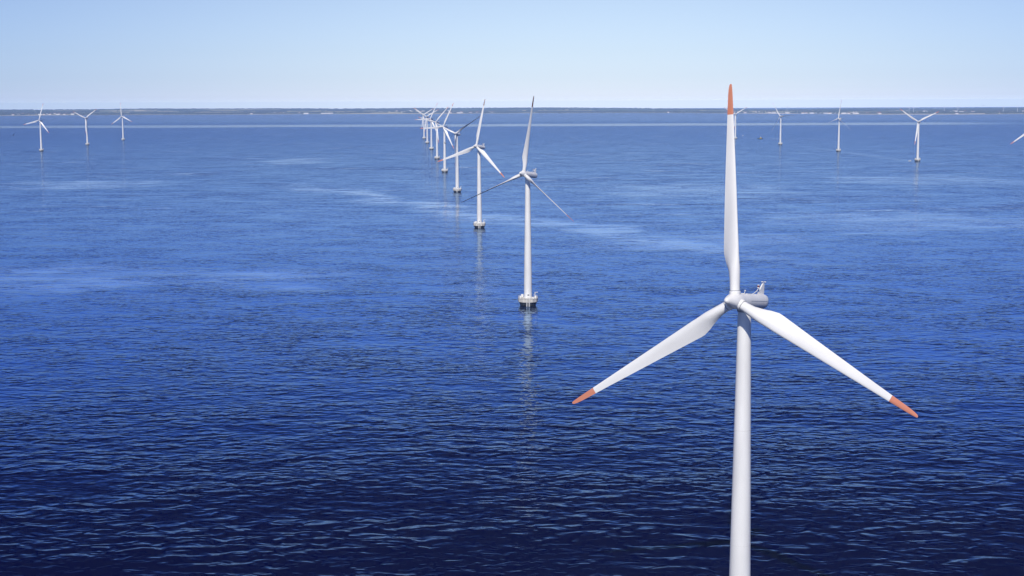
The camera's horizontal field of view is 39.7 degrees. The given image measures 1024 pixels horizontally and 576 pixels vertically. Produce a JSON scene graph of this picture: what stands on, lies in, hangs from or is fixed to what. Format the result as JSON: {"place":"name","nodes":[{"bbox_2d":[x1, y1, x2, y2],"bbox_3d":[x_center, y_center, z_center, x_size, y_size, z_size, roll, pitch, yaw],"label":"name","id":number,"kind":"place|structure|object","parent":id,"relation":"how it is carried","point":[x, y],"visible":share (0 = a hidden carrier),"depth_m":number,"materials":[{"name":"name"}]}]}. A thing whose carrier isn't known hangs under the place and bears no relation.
{"place":"outdoors","nodes":[
{"label":"outdoors","id":0,"kind":"place"},
{"bbox_2d":[0,107,1023,115],"bbox_3d":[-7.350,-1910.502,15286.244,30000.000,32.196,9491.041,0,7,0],"label":"coast land","id":1,"kind":"structure","parent":0,"point":[567,109],"depth_m":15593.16,"materials":[{"name":"green plant"}]},
{"bbox_2d":[0,107,1023,575],"bbox_3d":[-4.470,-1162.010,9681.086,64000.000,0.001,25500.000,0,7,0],"label":"sea water","id":2,"kind":"structure","parent":0,"point":[280,345],"depth_m":621.78,"materials":[{"name":"blue liquid"}]},
{"bbox_2d":[23,105,48,150],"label":"wind turbine","id":3,"kind":"object","parent":2,"relation":"in","point":[40,121],"visible":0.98,"depth_m":3199.89,"materials":[{"name":"white paint"}]},
{"bbox_2d":[74,110,94,144],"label":"wind turbine","id":4,"kind":"object","parent":2,"relation":"in","point":[86,118],"visible":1,"depth_m":3657.53,"materials":[{"name":"white paint"}]},
{"bbox_2d":[112,103,131,139],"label":"wind turbine","id":5,"kind":"object","parent":2,"relation":"in","point":[122,138],"visible":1,"depth_m":4134.19,"materials":[{"name":"white paint"}]},
{"bbox_2d":[415,108,433,138],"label":"wind turbine","id":6,"kind":"object","parent":2,"relation":"in","point":[423,137],"visible":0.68,"depth_m":4156.76,"materials":[{"name":"white paint"}]},
{"bbox_2d":[415,105,436,149],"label":"wind turbine","id":7,"kind":"object","parent":2,"relation":"in","point":[431,148],"visible":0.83,"depth_m":3204.05,"materials":[{"name":"white paint"}]},
{"bbox_2d":[415,108,438,142],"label":"wind turbine","id":8,"kind":"object","parent":2,"relation":"in","point":[426,141],"visible":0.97,"depth_m":3693.33,"materials":[{"name":"white paint"}]},
{"bbox_2d":[419,107,447,158],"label":"wind turbine","id":9,"kind":"object","parent":2,"relation":"in","point":[437,141],"visible":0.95,"depth_m":2660.94,"materials":[{"name":"white paint"}]},
{"bbox_2d":[420,103,453,171],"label":"wind turbine","id":10,"kind":"object","parent":2,"relation":"in","point":[444,169],"visible":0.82,"depth_m":2161.86,"materials":[{"name":"white paint"}]},
{"bbox_2d":[430,116,479,191],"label":"wind turbine","id":11,"kind":"object","parent":2,"relation":"in","point":[457,134],"visible":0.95,"depth_m":1683.74,"materials":[{"name":"white paint"}]},
{"bbox_2d":[437,100,503,227],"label":"wind turbine","id":12,"kind":"object","parent":2,"relation":"in","point":[479,223],"visible":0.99,"depth_m":1200.99,"materials":[{"name":"paint"}]},
{"bbox_2d":[461,96,572,306],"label":"wind turbine","id":13,"kind":"object","parent":2,"relation":"in","point":[526,299],"visible":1,"depth_m":740.44,"materials":[{"name":"metal"}]},
{"bbox_2d":[724,107,746,138],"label":"wind turbine","id":14,"kind":"object","parent":2,"relation":"in","point":[735,121],"visible":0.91,"depth_m":4008.68,"materials":[{"name":"white paint"}]},
{"bbox_2d":[572,84,917,575],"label":"wind turbine","id":15,"kind":"object","parent":2,"relation":"in","point":[747,306],"visible":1,"depth_m":267.25,"materials":[{"name":"metal"}]},
{"bbox_2d":[775,107,793,144],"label":"wind turbine","id":16,"kind":"object","parent":2,"relation":"in","point":[779,143],"visible":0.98,"depth_m":3460.94,"materials":[{"name":"white paint"}]},
{"bbox_2d":[826,100,850,151],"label":"wind turbine","id":17,"kind":"object","parent":2,"relation":"in","point":[837,149],"visible":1,"depth_m":2986.57,"materials":[{"name":"white paint"}]},
{"bbox_2d":[900,109,937,160],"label":"wind turbine","id":18,"kind":"object","parent":2,"relation":"in","point":[917,158],"visible":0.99,"depth_m":2490.17,"materials":[{"name":"white paint"}]},
{"bbox_2d":[0,0,1023,109],"label":"sky","id":19,"kind":"structure","parent":0,"point":[55,54],"materials":[{"name":"blue"}]}
]}

